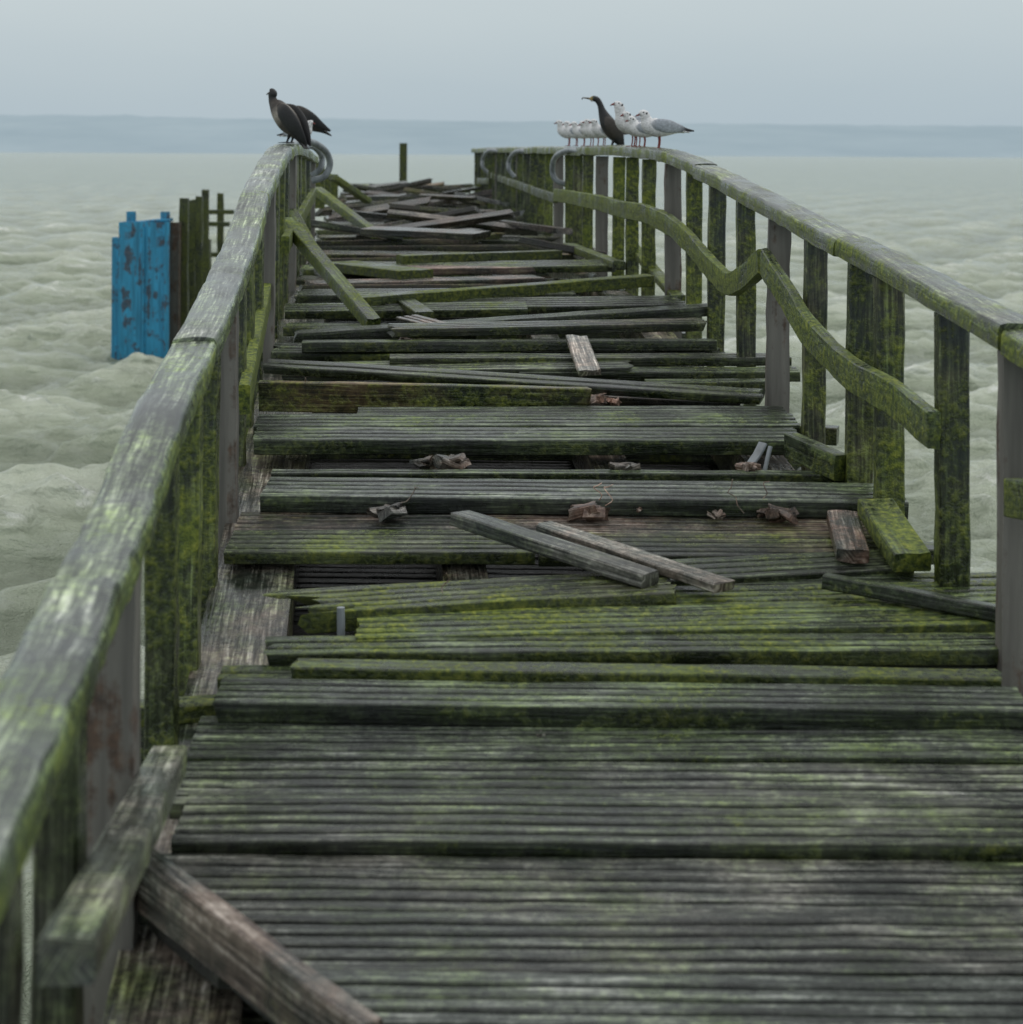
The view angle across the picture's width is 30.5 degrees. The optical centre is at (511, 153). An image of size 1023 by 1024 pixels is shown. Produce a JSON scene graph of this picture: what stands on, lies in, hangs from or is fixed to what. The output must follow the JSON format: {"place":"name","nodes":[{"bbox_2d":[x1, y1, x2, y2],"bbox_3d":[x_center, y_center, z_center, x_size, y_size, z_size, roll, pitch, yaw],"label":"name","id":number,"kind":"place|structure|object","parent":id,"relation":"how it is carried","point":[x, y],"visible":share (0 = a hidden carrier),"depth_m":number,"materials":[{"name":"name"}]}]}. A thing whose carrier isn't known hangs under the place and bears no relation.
{"place":"outdoors","nodes":[
{"label":"outdoors","id":0,"kind":"place"},
{"bbox_2d":[0,152,1022,1023],"bbox_3d":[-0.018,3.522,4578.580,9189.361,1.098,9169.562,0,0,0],"label":"lake water","id":1,"kind":"structure","parent":0,"point":[72,390],"depth_m":51.07,"materials":[{"name":"grey liquid"}]},
{"bbox_2d":[111,211,181,360],"bbox_3d":[-6.412,2.838,32.821,1.129,3.657,0.730,0,0,0],"label":"blue steel piling","id":2,"kind":"object","parent":1,"relation":"in","point":[146,292],"visible":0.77,"depth_m":32.55,"materials":[{"name":"blue metal"}]},
{"bbox_2d":[179,189,234,326],"bbox_3d":[-5.957,2.574,35.622,0.943,3.813,4.759,0,0,0],"label":"timber mooring dolphin","id":3,"kind":"object","parent":1,"relation":"in","point":[197,254],"visible":0.52,"depth_m":34.30,"materials":[{"name":"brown wood"}]},
{"bbox_2d":[102,143,1022,1023],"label":"wooden pier","id":4,"kind":"structure","parent":1,"relation":"in","point":[508,875],"depth_m":4.82,"materials":[{"name":"grey wood"}]},
{"bbox_2d":[35,745,186,986],"bbox_3d":[-0.787,1.410,3.881,0.095,0.395,2.009,0,0,-6],"label":"broken plank","id":5,"kind":"object","parent":4,"relation":"on","point":[76,938],"visible":1,"depth_m":3.34,"materials":[{"name":"grey wood"}]},
{"bbox_2d":[0,143,337,1023],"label":"wooden railing","id":6,"kind":"object","parent":4,"relation":"attached to","point":[166,507],"visible":0.79,"depth_m":4.46,"materials":[{"name":"wood"}]},
{"bbox_2d":[217,665,291,688],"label":"broken plank","id":7,"kind":"object","parent":4,"relation":"on","point":[252,671],"visible":0.5,"depth_m":5.91,"materials":[{"name":"green wood"}]},
{"bbox_2d":[239,261,275,414],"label":"broken plank","id":8,"kind":"object","parent":4,"relation":"on","point":[248,379],"visible":0.79,"depth_m":8.89,"materials":[{"name":"green wood"}]},
{"bbox_2d":[135,849,382,1023],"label":"broken plank","id":9,"kind":"object","parent":4,"relation":"on","point":[273,979],"visible":0.94,"depth_m":4.09,"materials":[{"name":"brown wood"}]},
{"bbox_2d":[266,88,310,148],"bbox_3d":[-1.660,-0.263,13.911,0.359,0.451,0.208,0,0,20],"label":"cormorant","id":10,"kind":"object","parent":4,"relation":"on","point":[290,120],"visible":1,"depth_m":13.85,"materials":[{"name":"black"}]},
{"bbox_2d":[277,120,314,137],"bbox_3d":[-1.849,-0.173,16.113,0.354,0.235,0.131,0,0,14],"label":"black headed gull","id":11,"kind":"object","parent":4,"relation":"on","point":[310,123],"visible":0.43,"depth_m":16.07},
{"bbox_2d":[281,188,315,252],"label":"broken plank","id":12,"kind":"object","parent":4,"relation":"on","point":[305,207],"visible":0.71,"depth_m":14.48,"materials":[{"name":"green wood"}]},
{"bbox_2d":[289,209,315,241],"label":"broken plank","id":13,"kind":"object","parent":4,"relation":"on","point":[295,213],"visible":0.32,"depth_m":13.63,"materials":[{"name":"green wood"}]},
{"bbox_2d":[287,138,332,183],"bbox_3d":[-1.679,0.059,15.112,0.183,0.382,0.899,0,0,17],"label":"ladder grab handle","id":14,"kind":"object","parent":4,"relation":"attached to","point":[325,151],"visible":0.81,"depth_m":15.46,"materials":[{"name":"grey metal"}]},
{"bbox_2d":[297,105,331,135],"bbox_3d":[-1.795,-0.235,16.302,0.463,0.369,0.211,0,0,-9],"label":"cormorant","id":15,"kind":"object","parent":4,"relation":"on","point":[319,125],"visible":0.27,"depth_m":16.24,"materials":[{"name":"black"}]},
{"bbox_2d":[307,145,324,176],"bbox_3d":[-1.782,0.059,16.332,0.129,0.315,0.784,0,0,10],"label":"ladder grab handle","id":16,"kind":"object","parent":4,"relation":"attached to","point":[318,170],"visible":0.69,"depth_m":16.64,"materials":[{"name":"grey metal"}]},
{"bbox_2d":[285,217,380,324],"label":"broken plank","id":17,"kind":"object","parent":4,"relation":"on","point":[357,305],"visible":0.89,"depth_m":11.86,"materials":[{"name":"green wood"}]},
{"bbox_2d":[315,187,377,238],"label":"broken plank","id":18,"kind":"object","parent":4,"relation":"on","point":[339,207],"visible":0.81,"depth_m":19.15,"materials":[{"name":"green wood"}]},
{"bbox_2d":[329,174,371,203],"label":"broken plank","id":19,"kind":"object","parent":4,"relation":"on","point":[350,188],"visible":0.98,"depth_m":23.47,"materials":[{"name":"green wood"}]},
{"bbox_2d":[283,322,477,338],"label":"broken plank","id":20,"kind":"object","parent":4,"relation":"on","point":[290,328],"visible":0.3,"depth_m":11.41,"materials":[{"name":"grey wood"}]},
{"bbox_2d":[332,260,432,279],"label":"broken plank","id":21,"kind":"object","parent":4,"relation":"on","point":[371,269],"visible":0.94,"depth_m":14.08,"materials":[{"name":"grey wood"}]},
{"bbox_2d":[276,346,520,361],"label":"broken plank","id":22,"kind":"object","parent":4,"relation":"on","point":[290,352],"visible":0.48,"depth_m":10.55,"materials":[{"name":"grey wood"}]},
{"bbox_2d":[285,301,527,318],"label":"broken plank","id":23,"kind":"object","parent":4,"relation":"on","point":[395,310],"visible":0.83,"depth_m":11.93,"materials":[{"name":"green wood"}]},
{"bbox_2d":[388,292,433,318],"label":"broken plank","id":24,"kind":"object","parent":4,"relation":"on","point":[411,306],"visible":0.71,"depth_m":11.78,"materials":[{"name":"grey wood"}]},
{"bbox_2d":[258,380,591,412],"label":"broken plank","id":25,"kind":"object","parent":4,"relation":"on","point":[315,396],"visible":0.77,"depth_m":9.32,"materials":[{"name":"green wood"}]},
{"bbox_2d":[305,275,544,284],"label":"broken plank","id":26,"kind":"object","parent":4,"relation":"on","point":[510,279],"visible":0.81,"depth_m":13.80,"materials":[{"name":"grey wood"}]},
{"bbox_2d":[314,265,544,276],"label":"broken plank","id":27,"kind":"object","parent":4,"relation":"on","point":[459,270],"visible":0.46,"depth_m":14.80,"materials":[{"name":"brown wood"}]},
{"bbox_2d":[311,178,607,255],"bbox_3d":[-1.322,0.798,29.244,4.340,0.739,26.183,0,0,0],"label":"broken plank pile","id":28,"kind":"object","parent":4,"relation":"on","point":[401,210],"visible":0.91,"depth_m":19.27,"materials":[{"name":"grey wood"}]},
{"bbox_2d":[263,573,676,633],"bbox_3d":[-0.139,1.552,6.505,1.437,0.114,0.305,0,0,-9],"label":"broken plank","id":29,"kind":"object","parent":4,"relation":"on","point":[570,590],"visible":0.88,"depth_m":6.45,"materials":[{"name":"green wood"}]},
{"bbox_2d":[449,510,658,588],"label":"broken plank","id":30,"kind":"object","parent":29,"relation":"on","point":[583,557],"visible":1,"depth_m":6.76,"materials":[{"name":"grey wood"}]},
{"bbox_2d":[536,521,734,592],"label":"broken plank","id":31,"kind":"object","parent":29,"relation":"on","point":[691,575],"visible":0.87,"depth_m":6.75,"materials":[{"name":"grey wood"}]},
{"bbox_2d":[396,250,561,263],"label":"broken plank","id":32,"kind":"object","parent":4,"relation":"on","point":[483,256],"visible":0.99,"depth_m":15.44,"materials":[{"name":"wood"}]},
{"bbox_2d":[480,148,496,173],"bbox_3d":[-0.324,0.117,29.793,0.134,0.412,1.727,0,0,-8],"label":"ladder grab handle","id":33,"kind":"object","parent":4,"relation":"attached to","point":[483,168],"visible":0.95,"depth_m":30.48,"materials":[{"name":"grey metal"}]},
{"bbox_2d":[293,303,707,342],"bbox_3d":[0.002,1.004,11.184,2.587,0.216,0.206,0,0,-7],"label":"broken plank","id":34,"kind":"object","parent":4,"relation":"on","point":[382,330],"visible":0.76,"depth_m":11.14,"materials":[{"name":"grey wood"}]},
{"bbox_2d":[361,274,653,305],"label":"broken plank","id":35,"kind":"object","parent":4,"relation":"on","point":[582,285],"visible":0.88,"depth_m":12.52,"materials":[{"name":"green wood"}]},
{"bbox_2d":[302,338,716,352],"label":"broken plank","id":36,"kind":"object","parent":4,"relation":"on","point":[479,345],"visible":0.95,"depth_m":10.56,"materials":[{"name":"grey wood"}]},
{"bbox_2d":[387,317,707,336],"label":"broken plank","id":37,"kind":"object","parent":36,"relation":"on","point":[502,328],"visible":1,"depth_m":10.80,"materials":[{"name":"grey wood"}]},
{"bbox_2d":[396,314,444,322],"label":"broken plank","id":38,"kind":"object","parent":37,"relation":"on","point":[415,318],"visible":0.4,"depth_m":11.20,"materials":[{"name":"grey wood"}]},
{"bbox_2d":[263,358,764,404],"bbox_3d":[-0.001,1.149,9.486,2.550,0.173,0.137,0,0,7],"label":"broken plank","id":39,"kind":"object","parent":4,"relation":"on","point":[608,387],"visible":0.98,"depth_m":9.46,"materials":[{"name":"grey wood"}]},
{"bbox_2d":[506,149,523,177],"bbox_3d":[0.094,0.129,24.488,0.131,0.393,1.190,0,0,-10],"label":"ladder grab handle","id":40,"kind":"object","parent":4,"relation":"attached to","point":[508,163],"visible":0.94,"depth_m":24.97,"materials":[{"name":"grey metal"}]},
{"bbox_2d":[253,427,797,455],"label":"broken plank","id":41,"kind":"object","parent":4,"relation":"on","point":[678,441],"visible":0.96,"depth_m":8.46,"materials":[{"name":"grey wood"}]},
{"bbox_2d":[253,413,799,435],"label":"broken plank","id":42,"kind":"object","parent":4,"relation":"on","point":[716,420],"visible":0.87,"depth_m":8.85,"materials":[{"name":"grey wood"}]},
{"bbox_2d":[357,406,786,413],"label":"broken plank","id":43,"kind":"object","parent":42,"relation":"on","point":[613,409],"visible":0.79,"depth_m":9.07,"materials":[{"name":"grey wood"}]},
{"bbox_2d":[304,337,798,736],"bbox_3d":[0.193,1.372,8.248,2.133,0.628,5.596,0,0,-8],"label":"wood debris","id":44,"kind":"object","parent":4,"relation":"on","point":[591,511],"visible":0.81,"depth_m":7.46,"materials":[{"name":"brown wood"}]},
{"bbox_2d":[337,442,772,635],"bbox_3d":[0.249,1.435,7.230,0.102,0.366,2.563,0,0,42],"label":"steel bracket","id":45,"kind":"object","parent":4,"relation":"on","point":[756,455],"visible":0.92,"depth_m":8.12,"materials":[{"name":"grey metal"}]},
{"bbox_2d":[271,469,843,482],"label":"broken plank","id":46,"kind":"object","parent":4,"relation":"on","point":[714,475],"visible":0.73,"depth_m":8.03,"materials":[{"name":"grey wood"}]},
{"bbox_2d":[554,120,570,145],"bbox_3d":[0.632,-0.216,19.412,0.403,0.268,0.149,0,0,-11],"label":"black headed gull","id":47,"kind":"object","parent":4,"relation":"on","point":[561,129],"visible":0.48,"depth_m":19.36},
{"bbox_2d":[550,147,588,186],"bbox_3d":[0.570,0.139,18.553,0.189,0.416,1.929,0,0,-5],"label":"ladder grab handle","id":48,"kind":"object","parent":4,"relation":"attached to","point":[555,157],"visible":0.79,"depth_m":19.37,"materials":[{"name":"grey metal"}]},
{"bbox_2d":[562,121,577,145],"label":"black headed gull","id":49,"kind":"object","parent":4,"relation":"on","point":[568,131],"visible":0.54,"depth_m":18.70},
{"bbox_2d":[569,122,586,145],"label":"black headed gull","id":50,"kind":"object","parent":4,"relation":"on","point":[576,131],"visible":0.56,"depth_m":18.03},
{"bbox_2d":[566,335,600,376],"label":"broken plank","id":51,"kind":"object","parent":4,"relation":"on","point":[585,361],"visible":1,"depth_m":9.97,"materials":[{"name":"grey wood"}]},
{"bbox_2d":[260,477,908,518],"bbox_3d":[0.290,1.406,7.677,2.605,0.101,0.308,0,0,1],"label":"broken plank","id":52,"kind":"object","parent":4,"relation":"on","point":[359,495],"visible":0.9,"depth_m":7.57,"materials":[{"name":"grey wood"}]},
{"bbox_2d":[578,121,593,145],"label":"black headed gull","id":53,"kind":"object","parent":4,"relation":"on","point":[582,129],"visible":0.31,"depth_m":17.38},
{"bbox_2d":[582,119,598,144],"bbox_3d":[0.818,-0.192,16.974,0.373,0.248,0.138,0,0,6],"label":"black headed gull","id":54,"kind":"object","parent":4,"relation":"on","point":[588,129],"visible":0.33,"depth_m":16.95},
{"bbox_2d":[390,353,791,365],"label":"broken plank","id":55,"kind":"object","parent":4,"relation":"on","point":[686,359],"visible":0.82,"depth_m":10.31,"materials":[{"name":"wood"}]},
{"bbox_2d":[564,243,624,268],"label":"broken plank","id":56,"kind":"object","parent":4,"relation":"on","point":[591,254],"visible":0.87,"depth_m":15.38,"materials":[{"name":"green wood"}]},
{"bbox_2d":[582,96,623,144],"bbox_3d":[0.792,-0.251,16.161,0.376,0.499,0.168,0,0,0],"label":"cormorant","id":57,"kind":"object","parent":4,"relation":"on","point":[613,132],"visible":0.84,"depth_m":16.11,"materials":[{"name":"black"}]},
{"bbox_2d":[588,119,626,144],"bbox_3d":[0.850,-0.187,16.555,0.373,0.241,0.138,0,0,-17],"label":"black headed gull","id":58,"kind":"object","parent":4,"relation":"on","point":[597,130],"visible":0.47,"depth_m":16.49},
{"bbox_2d":[213,678,1022,729],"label":"broken plank","id":59,"kind":"object","parent":4,"relation":"on","point":[558,704],"visible":1,"depth_m":5.54,"materials":[{"name":"grey wood"}]},
{"bbox_2d":[610,101,640,146],"bbox_3d":[1.000,-0.236,14.732,0.485,0.356,0.179,0,0,-17],"label":"black headed gull","id":60,"kind":"object","parent":4,"relation":"on","point":[619,108],"visible":0.4,"depth_m":14.65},
{"bbox_2d":[620,111,640,146],"bbox_3d":[1.010,-0.191,14.500,0.410,0.273,0.152,0,0,-29],"label":"black headed gull","id":61,"kind":"object","parent":4,"relation":"on","point":[626,115],"visible":0.48,"depth_m":14.42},
{"bbox_2d":[263,632,998,665],"bbox_3d":[0.438,1.609,6.076,2.478,0.076,0.168,0,0,-2],"label":"broken plank","id":62,"kind":"object","parent":4,"relation":"on","point":[891,649],"visible":0.92,"depth_m":6.03,"materials":[{"name":"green wood"}]},
{"bbox_2d":[354,598,994,639],"bbox_3d":[0.560,1.587,6.294,2.182,0.103,0.286,0,0,-4],"label":"broken plank","id":63,"kind":"object","parent":62,"relation":"on","point":[867,616],"visible":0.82,"depth_m":6.25,"materials":[{"name":"green wood"}]},
{"bbox_2d":[821,572,995,621],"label":"broken plank","id":64,"kind":"object","parent":63,"relation":"on","point":[924,599],"visible":0.89,"depth_m":6.38,"materials":[{"name":"grey wood"}]},
{"bbox_2d":[625,116,651,146],"bbox_3d":[1.037,-0.167,14.130,0.373,0.233,0.138,0,0,11],"label":"black headed gull","id":65,"kind":"object","parent":4,"relation":"on","point":[636,129],"visible":0.54,"depth_m":14.11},
{"bbox_2d":[290,658,1001,685],"bbox_3d":[0.410,1.622,5.787,2.195,0.084,0.101,0,0,2],"label":"broken plank","id":66,"kind":"object","parent":4,"relation":"on","point":[324,668],"visible":0.64,"depth_m":5.76,"materials":[{"name":"green wood"}]},
{"bbox_2d":[519,367,799,381],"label":"broken plank","id":67,"kind":"object","parent":4,"relation":"on","point":[637,373],"visible":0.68,"depth_m":10.12,"materials":[{"name":"grey wood"}]},
{"bbox_2d":[635,245,685,300],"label":"broken plank","id":68,"kind":"object","parent":4,"relation":"on","point":[657,272],"visible":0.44,"depth_m":13.44,"materials":[{"name":"green wood"}]},
{"bbox_2d":[636,110,693,147],"bbox_3d":[1.096,-0.176,13.434,0.429,0.277,0.159,0,0,-6],"label":"black headed gull","id":69,"kind":"object","parent":4,"relation":"on","point":[655,127],"visible":0.98,"depth_m":13.38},
{"bbox_2d":[591,394,743,405],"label":"broken plank","id":70,"kind":"object","parent":4,"relation":"on","point":[632,401],"visible":0.12,"depth_m":9.54,"materials":[{"name":"grey wood"}]},
{"bbox_2d":[644,378,764,388],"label":"broken plank","id":71,"kind":"object","parent":4,"relation":"on","point":[758,383],"visible":0.56,"depth_m":9.87,"materials":[{"name":"grey wood"}]},
{"bbox_2d":[666,579,807,585],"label":"broken plank","id":72,"kind":"object","parent":4,"relation":"on","point":[742,583],"visible":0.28,"depth_m":6.79,"materials":[{"name":"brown wood"}]},
{"bbox_2d":[667,549,913,585],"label":"broken plank","id":73,"kind":"object","parent":72,"relation":"on","point":[778,567],"visible":0.62,"depth_m":6.90,"materials":[{"name":"grey wood"}]},
{"bbox_2d":[827,510,868,563],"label":"broken plank","id":74,"kind":"object","parent":73,"relation":"on","point":[848,538],"visible":1,"depth_m":7.05,"materials":[{"name":"brown wood"}]},
{"bbox_2d":[471,145,1022,695],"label":"wooden railing","id":75,"kind":"object","parent":4,"relation":"attached to","point":[885,405],"visible":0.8,"depth_m":8.13,"materials":[{"name":"wood"}]},
{"bbox_2d":[784,433,845,480],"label":"broken plank","id":76,"kind":"object","parent":4,"relation":"on","point":[824,460],"visible":1,"depth_m":8.08,"materials":[{"name":"green wood"}]},
{"bbox_2d":[674,579,995,604],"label":"broken plank","id":77,"kind":"object","parent":4,"relation":"on","point":[982,590],"visible":0.23,"depth_m":6.61,"materials":[{"name":"green wood"}]},
{"bbox_2d":[747,572,995,584],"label":"broken plank","id":78,"kind":"object","parent":4,"relation":"on","point":[910,577],"visible":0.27,"depth_m":6.85,"materials":[{"name":"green wood"}]},
{"bbox_2d":[857,498,930,571],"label":"broken plank","id":79,"kind":"object","parent":4,"relation":"on","point":[899,543],"visible":1,"depth_m":6.98,"materials":[{"name":"green wood"}]},
{"bbox_2d":[851,665,996,668],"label":"broken plank","id":80,"kind":"object","parent":4,"relation":"on","point":[972,667],"visible":0.06,"depth_m":6.06,"materials":[{"name":"green wood"}]},
{"bbox_2d":[0,115,1022,157],"bbox_3d":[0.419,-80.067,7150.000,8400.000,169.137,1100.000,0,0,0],"label":"distant hills","id":81,"kind":"structure","parent":0,"point":[85,134],"depth_m":6933.37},
{"bbox_2d":[0,0,1022,125],"label":"sky","id":82,"kind":"structure","parent":0,"point":[784,62],"materials":[{"name":"grey"}]}
]}

